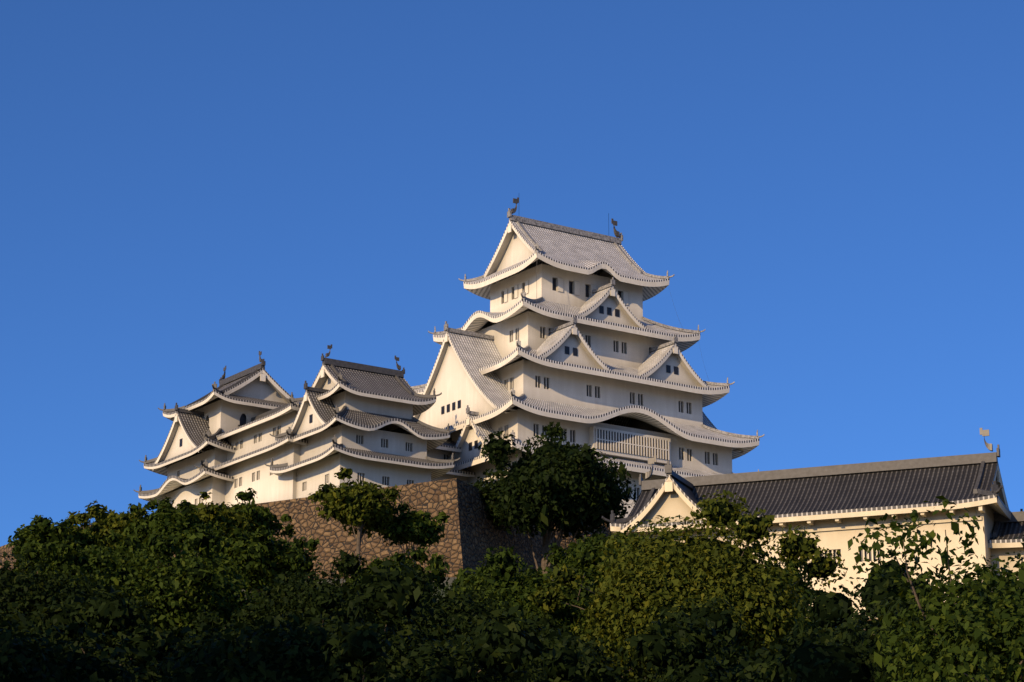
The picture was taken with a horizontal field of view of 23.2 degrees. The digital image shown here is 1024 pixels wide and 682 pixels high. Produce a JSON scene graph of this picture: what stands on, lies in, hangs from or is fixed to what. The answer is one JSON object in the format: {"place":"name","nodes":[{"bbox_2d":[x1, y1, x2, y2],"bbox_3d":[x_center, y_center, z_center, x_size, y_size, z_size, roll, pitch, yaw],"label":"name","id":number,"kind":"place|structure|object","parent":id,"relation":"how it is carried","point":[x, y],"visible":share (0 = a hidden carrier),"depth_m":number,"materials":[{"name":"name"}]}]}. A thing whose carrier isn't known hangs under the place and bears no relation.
{"place":"outdoors","nodes":[
{"label":"outdoors","id":0,"kind":"place"},
{"bbox_2d":[242,577,645,678],"bbox_3d":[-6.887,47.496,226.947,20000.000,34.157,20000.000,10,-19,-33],"label":"ground","id":1,"kind":"structure","parent":0,"point":[450,580],"depth_m":164.21,"materials":[{"name":"green plant"}]},
{"bbox_2d":[6,515,108,561],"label":"tree","id":2,"kind":"object","parent":1,"relation":"on","point":[39,529],"visible":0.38,"depth_m":190.17,"materials":[{"name":"green plant"}]},
{"bbox_2d":[0,551,156,654],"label":"tree","id":3,"kind":"object","parent":1,"relation":"on","point":[20,592],"visible":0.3,"depth_m":100.80,"materials":[{"name":"green plant"}]},
{"bbox_2d":[12,534,152,581],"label":"tree","id":4,"kind":"object","parent":1,"relation":"on","point":[72,555],"visible":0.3,"depth_m":134.91,"materials":[{"name":"green plant"}]},
{"bbox_2d":[0,602,182,681],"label":"tree","id":5,"kind":"object","parent":1,"relation":"on","point":[22,659],"visible":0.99,"depth_m":67.09,"materials":[{"name":"green plant"}]},
{"bbox_2d":[67,499,149,552],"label":"tree","id":6,"kind":"object","parent":1,"relation":"on","point":[103,524],"visible":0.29,"depth_m":194.73,"materials":[{"name":"green plant"}]},
{"bbox_2d":[36,584,246,681],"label":"tree","id":7,"kind":"object","parent":1,"relation":"on","point":[106,615],"visible":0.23,"depth_m":72.44,"materials":[{"name":"green plant"}]},
{"bbox_2d":[105,496,222,557],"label":"tree","id":8,"kind":"object","parent":1,"relation":"on","point":[167,517],"visible":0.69,"depth_m":189.59,"materials":[{"name":"green plant"}]},
{"bbox_2d":[67,523,279,648],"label":"tree","id":9,"kind":"object","parent":1,"relation":"on","point":[186,585],"visible":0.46,"depth_m":106.57,"materials":[{"name":"green plant"}]},
{"bbox_2d":[176,491,256,540],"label":"tree","id":10,"kind":"object","parent":1,"relation":"on","point":[228,519],"visible":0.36,"depth_m":192.87,"materials":[{"name":"green plant"}]},
{"bbox_2d":[188,525,322,602],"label":"tree","id":11,"kind":"object","parent":1,"relation":"on","point":[260,558],"visible":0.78,"depth_m":142.44,"materials":[{"name":"green plant"}]},
{"bbox_2d":[223,488,295,538],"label":"tree","id":12,"kind":"object","parent":1,"relation":"on","point":[266,518],"visible":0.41,"depth_m":197.66,"materials":[{"name":"green plant"}]},
{"bbox_2d":[0,478,549,578],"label":"terrace stone wall","id":13,"kind":"structure","parent":1,"relation":"on","point":[471,535],"depth_m":214.93,"materials":[{"name":"stone"}]},
{"bbox_2d":[134,351,290,508],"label":"castle turret","id":14,"kind":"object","parent":13,"relation":"on","point":[239,399],"visible":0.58,"depth_m":241.70,"materials":[{"name":"paint"}]},
{"bbox_2d":[195,395,340,506],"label":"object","id":15,"kind":"object","parent":13,"relation":"on","point":[255,444],"visible":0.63,"depth_m":231.70,"materials":[{"name":"paint"}]},
{"bbox_2d":[264,344,459,498],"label":"castle turret","id":16,"kind":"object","parent":13,"relation":"on","point":[347,410],"visible":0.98,"depth_m":225.03,"materials":[{"name":"paint"}]},
{"bbox_2d":[378,428,474,482],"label":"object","id":17,"kind":"object","parent":13,"relation":"on","point":[444,450],"visible":0.16,"depth_m":235.25,"materials":[{"name":"paint"}]},
{"bbox_2d":[192,549,391,652],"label":"tree","id":18,"kind":"object","parent":1,"relation":"on","point":[299,594],"visible":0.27,"depth_m":98.74,"materials":[{"name":"green plant"}]},
{"bbox_2d":[116,559,558,681],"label":"tree","id":19,"kind":"object","parent":1,"relation":"on","point":[369,650],"visible":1,"depth_m":62.67,"materials":[{"name":"green plant"}]},
{"bbox_2d":[307,467,400,565],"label":"tree","id":20,"kind":"object","parent":1,"relation":"on","point":[365,508],"visible":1,"depth_m":192.01,"materials":[{"name":"green plant"}]},
{"bbox_2d":[332,546,449,603],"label":"tree","id":21,"kind":"object","parent":1,"relation":"on","point":[436,567],"visible":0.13,"depth_m":131.96,"materials":[{"name":"green plant"}]},
{"bbox_2d":[378,501,449,562],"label":"tree","id":22,"kind":"object","parent":1,"relation":"on","point":[419,527],"visible":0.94,"depth_m":194.88,"materials":[{"name":"green plant"}]},
{"bbox_2d":[362,564,570,650],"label":"tree","id":23,"kind":"object","parent":1,"relation":"on","point":[451,610],"visible":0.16,"depth_m":96.66,"materials":[{"name":"green plant"}]},
{"bbox_2d":[447,565,542,604],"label":"tree","id":24,"kind":"object","parent":1,"relation":"on","point":[471,579],"visible":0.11,"depth_m":138.11,"materials":[{"name":"green plant"}]},
{"bbox_2d":[468,422,638,577],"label":"tree","id":25,"kind":"object","parent":1,"relation":"on","point":[546,487],"visible":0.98,"depth_m":214.62,"materials":[{"name":"green plant"}]},
{"bbox_2d":[460,544,646,681],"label":"tree","id":26,"kind":"object","parent":1,"relation":"on","point":[501,567],"visible":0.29,"depth_m":103.07,"materials":[{"name":"green plant"}]},
{"bbox_2d":[393,621,732,681],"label":"tree","id":27,"kind":"object","parent":1,"relation":"on","point":[656,647],"visible":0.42,"depth_m":69.11,"materials":[{"name":"green plant"}]},
{"bbox_2d":[549,525,615,576],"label":"stone wall","id":28,"kind":"structure","parent":1,"relation":"on","point":[565,542],"depth_m":230.42,"materials":[{"name":"stone"}]},
{"bbox_2d":[407,197,763,517],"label":"keep","id":29,"kind":"structure","parent":28,"relation":"on","point":[573,341],"depth_m":241.79,"materials":[{"name":"paint"}]},
{"bbox_2d":[544,530,680,590],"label":"tree","id":30,"kind":"object","parent":1,"relation":"on","point":[559,557],"visible":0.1,"depth_m":144.44,"materials":[{"name":"green plant"}]},
{"bbox_2d":[528,489,847,681],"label":"tree","id":31,"kind":"object","parent":1,"relation":"on","point":[648,581],"visible":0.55,"depth_m":97.76,"materials":[{"name":"green plant"}]},
{"bbox_2d":[623,595,768,681],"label":"tree","id":32,"kind":"object","parent":1,"relation":"on","point":[702,627],"visible":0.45,"depth_m":73.87,"materials":[{"name":"green plant"}]},
{"bbox_2d":[759,561,825,613],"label":"tree","id":33,"kind":"object","parent":1,"relation":"on","point":[804,585],"visible":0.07,"depth_m":130.78,"materials":[{"name":"green plant"}]},
{"bbox_2d":[740,623,845,681],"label":"tree","id":34,"kind":"object","parent":1,"relation":"on","point":[768,663],"visible":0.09,"depth_m":61.92,"materials":[{"name":"green plant"}]},
{"bbox_2d":[794,605,881,634],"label":"tree","id":35,"kind":"object","parent":1,"relation":"on","point":[866,622],"visible":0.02,"depth_m":105.73,"materials":[{"name":"green plant"}]},
{"bbox_2d":[766,535,1023,681],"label":"tree","id":36,"kind":"object","parent":1,"relation":"on","point":[836,660],"visible":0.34,"depth_m":37.90,"materials":[{"name":"green plant"}]},
{"bbox_2d":[844,495,1023,681],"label":"tree","id":37,"kind":"object","parent":1,"relation":"on","point":[960,645],"visible":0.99,"depth_m":34.76,"materials":[{"name":"green plant"}]},
{"bbox_2d":[0,0,1023,546],"label":"sky","id":38,"kind":"structure","parent":0,"point":[832,191],"materials":[{"name":"blue"}]},
{"bbox_2d":[602,428,1022,618],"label":"castle building","id":39,"kind":"structure","parent":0,"point":[834,508],"depth_m":149.23,"materials":[{"name":"white paint"}]},
{"bbox_2d":[988,511,1023,587],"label":"yagura side wall","id":40,"kind":"structure","parent":0,"point":[1002,541],"depth_m":146.20,"materials":[{"name":"white paint"}]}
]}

